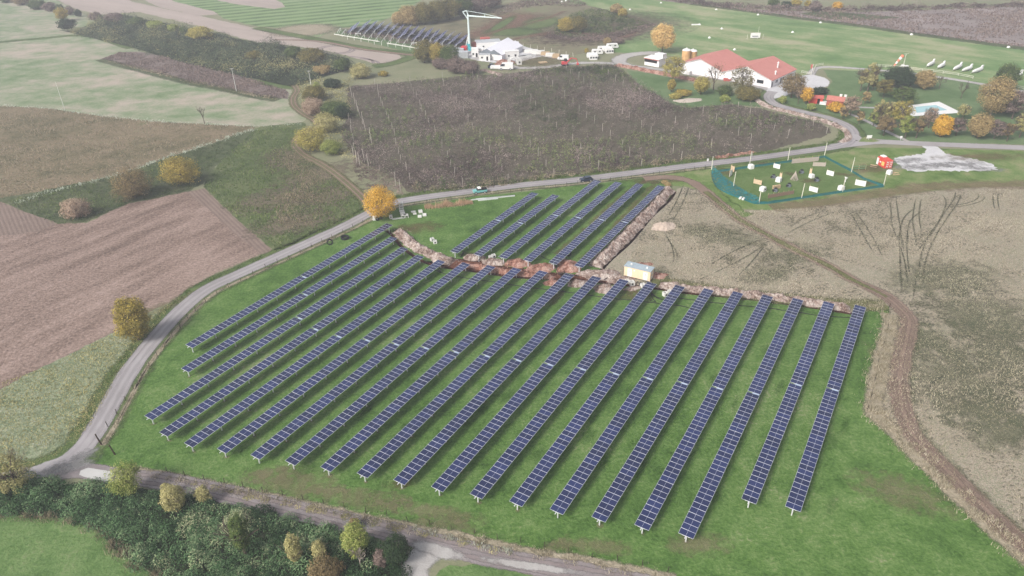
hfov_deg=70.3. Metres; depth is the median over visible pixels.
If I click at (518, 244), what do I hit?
solar tracker
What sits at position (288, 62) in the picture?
bramble wood
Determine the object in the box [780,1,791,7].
tree
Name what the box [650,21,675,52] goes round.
tree
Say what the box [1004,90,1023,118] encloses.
tree
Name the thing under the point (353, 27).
tracker row
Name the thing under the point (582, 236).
solar tracker
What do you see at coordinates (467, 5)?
tree
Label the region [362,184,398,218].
tree
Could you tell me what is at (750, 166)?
white box
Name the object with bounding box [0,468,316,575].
bramble thicket
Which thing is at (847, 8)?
hedge thicket
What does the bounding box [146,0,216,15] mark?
ploughed ground
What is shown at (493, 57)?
cabin
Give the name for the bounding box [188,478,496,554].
verge bushes
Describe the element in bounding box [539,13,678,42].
dead weeds
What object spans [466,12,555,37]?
red soil
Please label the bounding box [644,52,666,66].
white shed
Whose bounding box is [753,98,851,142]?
soil ridge
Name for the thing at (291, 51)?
tree
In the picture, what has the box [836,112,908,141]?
park path
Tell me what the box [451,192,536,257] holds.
solar tracker
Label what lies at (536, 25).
mown grass
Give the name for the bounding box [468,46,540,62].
building yard
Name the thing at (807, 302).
soil ridge
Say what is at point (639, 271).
transformer cabin
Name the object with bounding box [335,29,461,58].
panel yard
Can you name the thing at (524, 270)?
soil clods
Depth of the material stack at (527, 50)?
377.30 m
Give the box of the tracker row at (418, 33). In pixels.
[410,27,425,45]
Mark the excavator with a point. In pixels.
(564, 61)
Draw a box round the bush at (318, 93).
[300,84,327,98]
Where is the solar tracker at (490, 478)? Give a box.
[470,282,656,502]
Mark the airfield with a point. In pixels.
(804, 46)
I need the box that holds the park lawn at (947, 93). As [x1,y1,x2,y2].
[783,70,1023,144]
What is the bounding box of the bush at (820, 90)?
[813,86,829,94]
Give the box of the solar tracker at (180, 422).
[160,255,423,440]
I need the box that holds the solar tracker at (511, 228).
[474,194,558,260]
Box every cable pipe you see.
[436,270,688,307]
[678,297,850,317]
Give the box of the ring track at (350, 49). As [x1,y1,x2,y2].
[318,45,354,53]
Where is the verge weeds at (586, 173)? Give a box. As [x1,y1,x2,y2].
[309,116,844,233]
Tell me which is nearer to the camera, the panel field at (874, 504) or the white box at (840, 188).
the panel field at (874, 504)
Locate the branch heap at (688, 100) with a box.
[673,98,701,102]
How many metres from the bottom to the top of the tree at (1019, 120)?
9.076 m
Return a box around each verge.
[0,90,866,484]
[134,467,676,575]
[252,27,416,67]
[252,80,291,88]
[653,148,1023,209]
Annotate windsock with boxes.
[894,53,908,66]
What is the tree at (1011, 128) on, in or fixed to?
on the park lawn at (947, 93)
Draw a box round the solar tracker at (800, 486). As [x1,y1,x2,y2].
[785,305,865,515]
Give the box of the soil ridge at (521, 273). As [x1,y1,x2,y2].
[458,263,554,279]
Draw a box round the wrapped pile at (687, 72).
[681,70,691,74]
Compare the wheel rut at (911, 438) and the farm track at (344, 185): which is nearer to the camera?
the wheel rut at (911, 438)
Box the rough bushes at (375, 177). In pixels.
[351,158,403,194]
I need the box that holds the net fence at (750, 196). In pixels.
[711,145,886,203]
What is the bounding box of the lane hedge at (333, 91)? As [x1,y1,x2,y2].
[296,75,356,159]
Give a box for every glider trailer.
[926,59,934,66]
[936,61,945,68]
[953,62,962,69]
[962,64,972,70]
[972,65,983,72]
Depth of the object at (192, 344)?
170.63 m
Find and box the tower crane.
[463,10,501,50]
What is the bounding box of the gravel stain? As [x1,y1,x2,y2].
[893,158,1001,170]
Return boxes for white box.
[747,164,753,168]
[759,186,765,191]
[775,177,781,182]
[837,185,844,190]
[886,169,892,174]
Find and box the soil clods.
[458,257,608,287]
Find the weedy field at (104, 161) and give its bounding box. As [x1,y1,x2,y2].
[0,106,254,197]
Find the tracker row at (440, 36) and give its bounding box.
[434,30,446,42]
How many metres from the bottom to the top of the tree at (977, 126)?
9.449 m
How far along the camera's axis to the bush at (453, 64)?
341.19 m
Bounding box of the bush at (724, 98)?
[718,94,730,102]
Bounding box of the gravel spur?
[402,548,439,575]
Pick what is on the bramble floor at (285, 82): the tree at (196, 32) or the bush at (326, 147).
the tree at (196, 32)
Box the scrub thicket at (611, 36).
[546,23,656,40]
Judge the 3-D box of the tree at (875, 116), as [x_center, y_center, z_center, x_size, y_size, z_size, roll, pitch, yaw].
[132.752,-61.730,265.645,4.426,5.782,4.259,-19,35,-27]
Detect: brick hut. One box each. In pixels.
[808,95,823,103]
[819,94,846,105]
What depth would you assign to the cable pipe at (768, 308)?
162.38 m
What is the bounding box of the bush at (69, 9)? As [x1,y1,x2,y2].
[64,6,74,14]
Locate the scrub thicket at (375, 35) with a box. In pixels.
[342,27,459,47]
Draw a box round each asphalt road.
[3,91,858,482]
[829,139,1023,149]
[851,134,887,143]
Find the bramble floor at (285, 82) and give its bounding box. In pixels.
[62,15,351,86]
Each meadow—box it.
[0,0,305,125]
[0,515,149,575]
[605,187,1023,530]
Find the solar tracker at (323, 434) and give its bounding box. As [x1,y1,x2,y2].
[285,268,520,469]
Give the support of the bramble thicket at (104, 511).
on the thicket floor at (258, 536)
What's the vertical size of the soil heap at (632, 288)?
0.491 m
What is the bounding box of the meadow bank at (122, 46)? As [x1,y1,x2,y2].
[0,35,131,48]
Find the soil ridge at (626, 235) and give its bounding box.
[588,186,674,268]
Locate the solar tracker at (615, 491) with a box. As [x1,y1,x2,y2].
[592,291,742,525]
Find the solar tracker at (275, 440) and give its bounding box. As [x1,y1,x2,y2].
[251,265,494,463]
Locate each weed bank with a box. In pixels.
[106,60,277,99]
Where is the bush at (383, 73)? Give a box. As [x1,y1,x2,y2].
[378,71,388,76]
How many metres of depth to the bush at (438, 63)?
350.30 m
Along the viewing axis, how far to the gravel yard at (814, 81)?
315.99 m
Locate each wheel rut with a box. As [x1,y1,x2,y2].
[119,472,631,575]
[290,85,370,208]
[865,286,1023,551]
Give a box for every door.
[627,268,631,276]
[643,272,647,280]
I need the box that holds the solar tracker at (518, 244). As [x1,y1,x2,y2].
[499,180,600,262]
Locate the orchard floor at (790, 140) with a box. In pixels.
[341,65,830,192]
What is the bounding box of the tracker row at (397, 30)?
[388,25,403,42]
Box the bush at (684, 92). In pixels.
[675,89,691,95]
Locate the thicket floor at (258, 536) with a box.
[4,485,402,575]
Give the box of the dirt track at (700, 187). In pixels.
[642,175,1023,554]
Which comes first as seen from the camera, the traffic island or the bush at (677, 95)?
the traffic island
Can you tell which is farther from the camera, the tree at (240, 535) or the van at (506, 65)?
the van at (506, 65)
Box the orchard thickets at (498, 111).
[342,64,831,192]
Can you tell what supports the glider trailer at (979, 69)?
on the airfield
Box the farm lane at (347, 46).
[275,39,412,55]
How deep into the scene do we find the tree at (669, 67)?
319.66 m
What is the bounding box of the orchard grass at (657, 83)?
[627,70,759,106]
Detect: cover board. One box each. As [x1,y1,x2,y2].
[753,178,761,184]
[773,162,780,168]
[809,184,817,192]
[813,162,825,165]
[826,169,833,175]
[855,178,865,186]
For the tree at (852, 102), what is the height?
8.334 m
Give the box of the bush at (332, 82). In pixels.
[323,77,340,87]
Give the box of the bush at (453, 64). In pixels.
[444,54,465,73]
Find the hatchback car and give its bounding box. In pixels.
[579,175,592,181]
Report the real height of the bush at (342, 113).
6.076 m
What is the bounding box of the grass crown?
[704,191,887,296]
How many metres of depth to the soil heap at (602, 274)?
176.06 m
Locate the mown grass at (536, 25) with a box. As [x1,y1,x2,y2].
[484,16,558,36]
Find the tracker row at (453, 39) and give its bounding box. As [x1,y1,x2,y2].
[445,32,461,47]
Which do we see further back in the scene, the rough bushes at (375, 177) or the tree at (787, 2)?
the tree at (787, 2)
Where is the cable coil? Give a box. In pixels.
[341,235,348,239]
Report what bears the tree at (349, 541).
on the thicket floor at (258, 536)
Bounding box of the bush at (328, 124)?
[313,111,338,131]
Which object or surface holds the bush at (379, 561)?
on the thicket floor at (258, 536)
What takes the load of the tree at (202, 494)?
on the thicket floor at (258, 536)
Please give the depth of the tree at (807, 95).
289.05 m
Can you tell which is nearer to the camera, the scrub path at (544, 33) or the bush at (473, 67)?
the bush at (473, 67)
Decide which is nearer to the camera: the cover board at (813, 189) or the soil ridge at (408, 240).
the soil ridge at (408, 240)
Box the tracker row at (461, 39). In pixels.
[454,34,467,45]
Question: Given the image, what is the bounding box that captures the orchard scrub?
[519,63,626,76]
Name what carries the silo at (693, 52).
on the airfield
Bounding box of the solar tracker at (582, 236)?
[549,183,642,268]
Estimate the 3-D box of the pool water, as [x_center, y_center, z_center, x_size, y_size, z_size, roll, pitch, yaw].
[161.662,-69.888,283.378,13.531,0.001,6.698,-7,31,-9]
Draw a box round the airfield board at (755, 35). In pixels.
[747,31,763,38]
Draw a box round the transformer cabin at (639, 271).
[624,261,654,281]
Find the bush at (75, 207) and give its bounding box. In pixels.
[59,197,92,218]
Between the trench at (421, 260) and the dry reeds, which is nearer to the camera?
the trench at (421, 260)
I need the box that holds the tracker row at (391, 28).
[381,23,397,44]
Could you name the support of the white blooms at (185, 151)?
on the weedy bank at (241, 139)
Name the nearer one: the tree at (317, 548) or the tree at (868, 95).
the tree at (317, 548)
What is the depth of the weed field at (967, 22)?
421.21 m
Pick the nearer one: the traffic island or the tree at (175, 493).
the tree at (175, 493)
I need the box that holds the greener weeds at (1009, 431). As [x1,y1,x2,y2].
[650,223,1023,452]
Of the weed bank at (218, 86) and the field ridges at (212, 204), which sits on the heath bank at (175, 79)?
the weed bank at (218, 86)
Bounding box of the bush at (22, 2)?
[10,0,28,4]
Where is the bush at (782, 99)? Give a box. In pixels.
[777,95,786,103]
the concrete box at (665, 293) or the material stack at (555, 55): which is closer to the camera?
the concrete box at (665, 293)
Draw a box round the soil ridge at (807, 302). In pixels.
[659,281,850,312]
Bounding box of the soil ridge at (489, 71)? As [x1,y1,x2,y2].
[479,69,501,75]
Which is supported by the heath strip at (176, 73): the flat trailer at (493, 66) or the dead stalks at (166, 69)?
the dead stalks at (166, 69)
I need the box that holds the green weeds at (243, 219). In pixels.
[204,122,362,249]
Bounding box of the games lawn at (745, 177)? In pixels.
[713,158,878,201]
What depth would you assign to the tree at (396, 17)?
441.39 m
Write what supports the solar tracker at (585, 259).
on the panel field at (448, 228)
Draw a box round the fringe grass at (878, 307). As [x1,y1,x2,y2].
[672,278,887,311]
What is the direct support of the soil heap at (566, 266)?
on the panel field at (448, 228)
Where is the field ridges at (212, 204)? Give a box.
[187,188,270,253]
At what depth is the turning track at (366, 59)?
372.43 m
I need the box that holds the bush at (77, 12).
[72,9,81,16]
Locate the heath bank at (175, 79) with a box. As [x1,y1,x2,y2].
[96,59,281,101]
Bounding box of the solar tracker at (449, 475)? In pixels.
[431,279,628,495]
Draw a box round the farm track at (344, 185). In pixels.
[289,85,370,208]
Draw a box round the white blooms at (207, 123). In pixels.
[3,104,301,126]
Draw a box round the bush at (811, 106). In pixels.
[807,103,816,109]
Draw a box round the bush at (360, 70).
[349,62,372,78]
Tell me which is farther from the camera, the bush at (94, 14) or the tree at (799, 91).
the bush at (94, 14)
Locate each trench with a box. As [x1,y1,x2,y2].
[386,230,851,314]
[456,259,576,275]
[601,192,675,269]
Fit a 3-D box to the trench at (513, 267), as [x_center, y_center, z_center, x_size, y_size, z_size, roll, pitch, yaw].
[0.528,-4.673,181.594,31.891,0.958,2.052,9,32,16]
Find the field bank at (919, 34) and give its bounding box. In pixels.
[689,3,1023,49]
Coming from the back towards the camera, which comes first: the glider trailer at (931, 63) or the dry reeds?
the glider trailer at (931, 63)
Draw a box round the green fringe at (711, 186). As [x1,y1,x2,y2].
[701,181,751,217]
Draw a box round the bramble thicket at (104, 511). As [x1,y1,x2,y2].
[0,474,411,575]
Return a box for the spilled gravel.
[412,540,573,573]
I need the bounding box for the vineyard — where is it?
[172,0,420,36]
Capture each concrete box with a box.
[516,59,521,64]
[628,280,634,285]
[662,291,668,296]
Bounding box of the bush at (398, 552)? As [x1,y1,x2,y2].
[377,531,414,565]
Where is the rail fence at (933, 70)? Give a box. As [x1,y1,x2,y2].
[876,64,973,78]
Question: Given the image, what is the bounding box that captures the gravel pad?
[894,146,997,171]
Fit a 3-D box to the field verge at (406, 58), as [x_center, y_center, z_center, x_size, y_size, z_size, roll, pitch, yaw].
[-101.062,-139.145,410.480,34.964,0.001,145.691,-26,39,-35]
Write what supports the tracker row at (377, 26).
on the panel yard at (397, 47)
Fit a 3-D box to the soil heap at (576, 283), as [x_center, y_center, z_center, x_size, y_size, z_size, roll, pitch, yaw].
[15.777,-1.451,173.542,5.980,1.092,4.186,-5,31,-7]
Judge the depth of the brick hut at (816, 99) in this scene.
291.69 m
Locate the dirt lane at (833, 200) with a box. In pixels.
[767,181,1023,211]
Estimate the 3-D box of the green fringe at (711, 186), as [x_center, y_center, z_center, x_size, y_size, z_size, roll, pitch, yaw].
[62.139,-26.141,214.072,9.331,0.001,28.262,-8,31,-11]
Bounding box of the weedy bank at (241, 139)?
[0,130,254,223]
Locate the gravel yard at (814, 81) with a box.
[766,75,829,98]
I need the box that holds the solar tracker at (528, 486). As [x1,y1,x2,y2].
[510,285,684,509]
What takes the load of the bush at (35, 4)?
on the pale meadow at (32, 72)
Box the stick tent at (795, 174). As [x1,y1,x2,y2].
[790,171,797,180]
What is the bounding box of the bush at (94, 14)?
[86,12,102,20]
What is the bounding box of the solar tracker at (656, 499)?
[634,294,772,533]
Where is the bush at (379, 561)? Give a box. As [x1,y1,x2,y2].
[372,549,386,568]
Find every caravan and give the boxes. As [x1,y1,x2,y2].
[586,52,597,59]
[591,49,602,53]
[603,46,613,53]
[606,43,618,47]
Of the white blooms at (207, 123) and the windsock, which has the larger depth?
the windsock
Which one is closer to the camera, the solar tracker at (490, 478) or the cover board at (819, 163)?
the solar tracker at (490, 478)
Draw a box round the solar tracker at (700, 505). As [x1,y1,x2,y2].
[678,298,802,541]
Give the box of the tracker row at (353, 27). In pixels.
[347,21,359,38]
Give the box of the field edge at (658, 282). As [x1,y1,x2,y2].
[651,278,888,310]
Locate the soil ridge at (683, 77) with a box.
[617,63,700,81]
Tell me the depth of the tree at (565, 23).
415.95 m
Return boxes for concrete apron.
[79,468,113,480]
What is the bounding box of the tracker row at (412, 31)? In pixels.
[402,26,417,48]
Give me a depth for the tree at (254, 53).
374.26 m
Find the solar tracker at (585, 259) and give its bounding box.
[574,185,663,271]
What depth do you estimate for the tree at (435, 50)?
356.62 m
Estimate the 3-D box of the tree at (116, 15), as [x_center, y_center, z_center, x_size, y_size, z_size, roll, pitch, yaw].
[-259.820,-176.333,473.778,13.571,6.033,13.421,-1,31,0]
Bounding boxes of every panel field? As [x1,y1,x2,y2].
[92,220,1023,575]
[379,178,671,273]
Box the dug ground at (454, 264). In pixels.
[444,261,605,281]
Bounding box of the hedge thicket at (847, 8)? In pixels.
[665,0,1023,12]
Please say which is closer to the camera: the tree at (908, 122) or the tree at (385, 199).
the tree at (385, 199)
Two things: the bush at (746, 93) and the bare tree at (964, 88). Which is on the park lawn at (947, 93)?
the bare tree at (964, 88)
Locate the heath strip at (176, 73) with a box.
[101,51,288,98]
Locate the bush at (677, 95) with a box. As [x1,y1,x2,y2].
[669,92,681,98]
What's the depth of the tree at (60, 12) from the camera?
477.67 m
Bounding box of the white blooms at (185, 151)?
[14,128,255,203]
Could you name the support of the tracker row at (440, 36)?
on the panel yard at (397, 47)
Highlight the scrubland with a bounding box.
[336,0,654,55]
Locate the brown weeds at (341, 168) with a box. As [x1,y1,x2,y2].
[223,148,365,237]
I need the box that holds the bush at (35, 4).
[26,0,46,8]
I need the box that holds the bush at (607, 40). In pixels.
[603,37,611,43]
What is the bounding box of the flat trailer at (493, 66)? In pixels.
[490,65,498,68]
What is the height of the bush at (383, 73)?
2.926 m
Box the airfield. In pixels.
[562,0,1023,87]
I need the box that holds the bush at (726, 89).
[715,84,733,94]
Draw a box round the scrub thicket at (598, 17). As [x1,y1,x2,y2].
[554,7,647,37]
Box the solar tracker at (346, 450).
[321,270,546,475]
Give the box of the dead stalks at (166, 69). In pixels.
[102,52,287,97]
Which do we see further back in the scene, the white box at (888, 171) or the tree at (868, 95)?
the tree at (868, 95)
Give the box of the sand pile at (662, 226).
[651,222,676,230]
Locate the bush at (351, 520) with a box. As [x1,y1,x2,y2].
[348,518,359,526]
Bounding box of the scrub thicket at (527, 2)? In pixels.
[491,0,588,14]
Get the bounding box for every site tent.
[479,38,512,52]
[488,41,522,59]
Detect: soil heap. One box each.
[463,254,485,260]
[481,257,504,265]
[504,258,531,267]
[525,262,555,272]
[543,279,557,285]
[556,259,580,272]
[567,279,586,287]
[575,269,620,280]
[593,284,612,293]
[607,276,634,283]
[623,286,640,290]
[638,262,653,265]
[653,272,668,278]
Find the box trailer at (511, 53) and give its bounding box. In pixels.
[504,49,518,58]
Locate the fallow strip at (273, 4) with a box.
[218,0,284,8]
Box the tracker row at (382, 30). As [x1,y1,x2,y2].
[374,23,390,43]
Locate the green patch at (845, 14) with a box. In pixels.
[800,11,898,19]
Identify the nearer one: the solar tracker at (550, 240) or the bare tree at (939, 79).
the solar tracker at (550, 240)
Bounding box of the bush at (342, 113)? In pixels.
[334,104,349,118]
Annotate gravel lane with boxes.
[472,57,767,89]
[522,49,556,58]
[611,51,659,64]
[807,66,1023,91]
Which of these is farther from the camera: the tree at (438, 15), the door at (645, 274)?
the tree at (438, 15)
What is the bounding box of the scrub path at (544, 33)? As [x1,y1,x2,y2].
[481,11,634,39]
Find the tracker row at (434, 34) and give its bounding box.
[426,29,439,45]
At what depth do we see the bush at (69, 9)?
499.12 m
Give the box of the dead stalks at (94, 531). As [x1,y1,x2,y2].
[0,506,166,575]
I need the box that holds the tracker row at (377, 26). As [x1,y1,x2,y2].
[368,22,382,41]
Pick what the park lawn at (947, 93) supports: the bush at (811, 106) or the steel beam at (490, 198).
the bush at (811, 106)
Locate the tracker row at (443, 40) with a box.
[439,31,454,44]
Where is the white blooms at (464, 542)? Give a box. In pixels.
[412,526,510,554]
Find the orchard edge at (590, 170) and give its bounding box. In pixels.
[411,153,710,191]
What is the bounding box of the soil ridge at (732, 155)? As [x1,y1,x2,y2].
[715,150,755,158]
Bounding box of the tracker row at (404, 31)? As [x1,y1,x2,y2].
[395,25,410,45]
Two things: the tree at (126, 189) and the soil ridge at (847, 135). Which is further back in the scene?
the soil ridge at (847, 135)
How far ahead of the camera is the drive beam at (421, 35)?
416.33 m
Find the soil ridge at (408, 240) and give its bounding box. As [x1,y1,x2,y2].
[393,228,456,265]
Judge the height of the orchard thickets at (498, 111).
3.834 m
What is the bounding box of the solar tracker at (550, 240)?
[523,182,621,265]
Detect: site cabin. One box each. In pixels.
[471,47,478,56]
[479,53,490,60]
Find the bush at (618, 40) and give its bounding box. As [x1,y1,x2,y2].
[611,37,622,43]
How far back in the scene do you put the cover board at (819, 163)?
234.18 m
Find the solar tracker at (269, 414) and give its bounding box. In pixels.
[217,262,469,456]
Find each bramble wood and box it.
[79,10,353,85]
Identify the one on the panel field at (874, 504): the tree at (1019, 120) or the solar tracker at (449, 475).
the solar tracker at (449, 475)
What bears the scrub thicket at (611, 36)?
on the scrubland
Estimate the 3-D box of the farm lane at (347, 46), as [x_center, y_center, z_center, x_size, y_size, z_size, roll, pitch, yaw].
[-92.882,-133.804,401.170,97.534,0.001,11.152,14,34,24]
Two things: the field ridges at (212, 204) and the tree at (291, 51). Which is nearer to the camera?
the field ridges at (212, 204)
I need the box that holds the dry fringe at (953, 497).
[863,313,1023,565]
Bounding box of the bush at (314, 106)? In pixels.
[300,96,323,114]
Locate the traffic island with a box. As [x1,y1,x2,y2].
[859,137,878,141]
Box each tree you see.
[0,447,35,495]
[53,6,67,19]
[55,18,76,29]
[102,459,141,495]
[103,12,122,21]
[108,165,156,203]
[110,295,152,341]
[124,17,145,24]
[146,20,164,27]
[156,154,202,186]
[158,483,185,512]
[160,482,170,495]
[167,24,177,31]
[179,26,188,33]
[186,25,213,38]
[193,484,212,502]
[210,511,257,557]
[245,50,261,59]
[275,531,303,566]
[284,46,300,58]
[297,47,326,61]
[309,540,325,559]
[311,64,330,73]
[333,58,349,71]
[339,518,369,558]
[348,546,365,567]
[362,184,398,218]
[391,10,406,25]
[397,4,419,25]
[411,38,431,62]
[414,1,434,24]
[428,0,450,21]
[428,42,442,60]
[438,44,459,62]
[440,0,461,19]
[456,0,474,16]
[467,0,490,11]
[486,0,503,7]
[557,16,572,30]
[570,15,587,31]
[610,3,623,12]
[618,8,627,16]
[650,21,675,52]
[660,56,686,78]
[667,79,676,89]
[693,76,710,94]
[704,62,726,89]
[730,66,754,88]
[767,0,779,5]
[779,72,808,97]
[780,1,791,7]
[791,0,801,5]
[797,86,806,97]
[800,87,813,103]
[804,0,810,6]
[809,0,822,9]
[826,101,844,111]
[833,1,843,8]
[839,106,849,116]
[843,95,862,115]
[855,68,874,91]
[855,110,865,123]
[859,91,871,103]
[860,63,882,90]
[869,112,879,125]
[870,78,878,90]
[873,99,897,122]
[875,79,894,97]
[876,115,897,135]
[880,66,916,86]
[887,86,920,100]
[889,100,904,117]
[889,100,915,127]
[898,115,917,137]
[913,69,938,88]
[914,116,932,137]
[924,107,939,127]
[931,113,954,136]
[937,76,945,87]
[952,117,967,135]
[957,103,972,116]
[959,82,969,98]
[965,112,995,137]
[976,74,1019,116]
[989,119,1008,138]
[993,62,1022,86]
[1002,123,1021,141]
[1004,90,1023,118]
[1013,111,1023,137]
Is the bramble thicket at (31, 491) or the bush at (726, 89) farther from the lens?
the bush at (726, 89)
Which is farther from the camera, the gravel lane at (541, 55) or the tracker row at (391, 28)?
the tracker row at (391, 28)
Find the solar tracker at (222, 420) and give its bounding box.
[184,260,444,451]
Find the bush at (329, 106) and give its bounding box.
[320,99,352,115]
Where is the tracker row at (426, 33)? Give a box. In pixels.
[417,27,433,49]
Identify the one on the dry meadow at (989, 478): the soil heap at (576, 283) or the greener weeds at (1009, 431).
the greener weeds at (1009, 431)
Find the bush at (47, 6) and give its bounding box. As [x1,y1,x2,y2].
[40,2,55,10]
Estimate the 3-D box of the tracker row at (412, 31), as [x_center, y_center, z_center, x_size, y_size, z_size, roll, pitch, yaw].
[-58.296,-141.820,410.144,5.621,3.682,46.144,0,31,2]
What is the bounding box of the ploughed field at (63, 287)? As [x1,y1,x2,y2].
[0,192,259,388]
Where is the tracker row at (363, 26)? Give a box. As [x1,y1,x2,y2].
[354,19,371,36]
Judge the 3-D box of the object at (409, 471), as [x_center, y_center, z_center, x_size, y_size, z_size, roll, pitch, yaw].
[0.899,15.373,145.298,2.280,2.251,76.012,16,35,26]
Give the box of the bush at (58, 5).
[55,3,63,9]
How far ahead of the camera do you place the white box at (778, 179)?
223.96 m
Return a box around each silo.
[682,48,690,60]
[690,48,696,58]
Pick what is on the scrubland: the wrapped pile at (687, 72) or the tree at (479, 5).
the tree at (479, 5)
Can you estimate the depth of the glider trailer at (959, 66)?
331.84 m
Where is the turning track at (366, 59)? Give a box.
[349,56,379,63]
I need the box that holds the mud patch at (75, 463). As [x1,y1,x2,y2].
[43,449,366,527]
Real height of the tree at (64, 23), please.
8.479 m
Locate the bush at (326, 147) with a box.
[319,139,343,154]
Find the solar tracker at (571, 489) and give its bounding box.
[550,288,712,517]
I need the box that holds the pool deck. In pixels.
[906,102,960,115]
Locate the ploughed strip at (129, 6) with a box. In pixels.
[58,0,400,62]
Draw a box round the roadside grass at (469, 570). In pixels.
[436,564,531,575]
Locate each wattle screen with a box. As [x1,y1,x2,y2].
[768,190,793,197]
[792,156,818,162]
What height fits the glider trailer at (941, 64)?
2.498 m
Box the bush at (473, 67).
[460,60,481,73]
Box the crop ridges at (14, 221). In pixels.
[0,202,56,235]
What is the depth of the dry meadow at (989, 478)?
180.30 m
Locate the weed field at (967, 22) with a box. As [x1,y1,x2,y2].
[661,0,1023,46]
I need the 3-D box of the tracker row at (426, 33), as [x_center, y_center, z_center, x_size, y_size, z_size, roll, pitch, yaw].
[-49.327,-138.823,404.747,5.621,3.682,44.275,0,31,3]
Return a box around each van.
[498,62,513,69]
[557,54,568,59]
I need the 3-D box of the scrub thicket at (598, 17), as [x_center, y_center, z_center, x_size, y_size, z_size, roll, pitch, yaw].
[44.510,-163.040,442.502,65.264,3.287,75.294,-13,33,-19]
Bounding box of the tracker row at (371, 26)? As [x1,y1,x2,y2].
[360,20,377,38]
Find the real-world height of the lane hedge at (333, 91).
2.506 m
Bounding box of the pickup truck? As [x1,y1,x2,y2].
[472,186,486,193]
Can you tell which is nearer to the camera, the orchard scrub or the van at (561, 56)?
the orchard scrub
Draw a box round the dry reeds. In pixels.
[424,197,472,209]
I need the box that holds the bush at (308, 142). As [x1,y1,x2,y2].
[292,124,328,150]
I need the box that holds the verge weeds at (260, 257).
[77,235,307,425]
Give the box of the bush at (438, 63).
[431,57,446,69]
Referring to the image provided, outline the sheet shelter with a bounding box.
[475,38,499,48]
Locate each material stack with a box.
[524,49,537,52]
[532,50,544,53]
[552,53,559,57]
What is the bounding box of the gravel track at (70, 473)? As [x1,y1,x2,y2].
[23,463,650,575]
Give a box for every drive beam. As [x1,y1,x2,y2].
[334,34,379,41]
[371,28,465,41]
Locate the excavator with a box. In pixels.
[561,57,578,65]
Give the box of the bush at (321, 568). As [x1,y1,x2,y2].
[306,552,345,575]
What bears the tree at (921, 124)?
on the park lawn at (947, 93)
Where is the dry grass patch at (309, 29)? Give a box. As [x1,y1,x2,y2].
[273,24,335,36]
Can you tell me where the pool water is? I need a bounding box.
[915,105,945,112]
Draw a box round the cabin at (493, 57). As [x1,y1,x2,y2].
[491,54,498,59]
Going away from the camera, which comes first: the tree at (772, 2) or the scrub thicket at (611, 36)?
the scrub thicket at (611, 36)
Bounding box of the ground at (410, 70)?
[0,0,1023,575]
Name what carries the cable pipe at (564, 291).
on the panel field at (874, 504)
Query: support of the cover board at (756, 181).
on the games lawn at (745, 177)
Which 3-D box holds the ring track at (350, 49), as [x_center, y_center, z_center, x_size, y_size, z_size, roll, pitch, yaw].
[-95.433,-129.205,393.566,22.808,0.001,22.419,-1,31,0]
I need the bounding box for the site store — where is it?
[458,50,467,57]
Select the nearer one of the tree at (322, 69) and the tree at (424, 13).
the tree at (322, 69)
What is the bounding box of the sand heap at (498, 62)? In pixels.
[495,59,514,64]
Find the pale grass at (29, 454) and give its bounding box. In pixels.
[0,301,173,463]
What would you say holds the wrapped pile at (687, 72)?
on the gravel lane at (646, 67)
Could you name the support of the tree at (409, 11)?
on the scrubland
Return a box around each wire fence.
[105,168,691,426]
[165,467,668,571]
[660,279,890,408]
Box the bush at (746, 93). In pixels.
[732,85,760,101]
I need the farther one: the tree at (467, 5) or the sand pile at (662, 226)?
the tree at (467, 5)
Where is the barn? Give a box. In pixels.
[677,49,796,87]

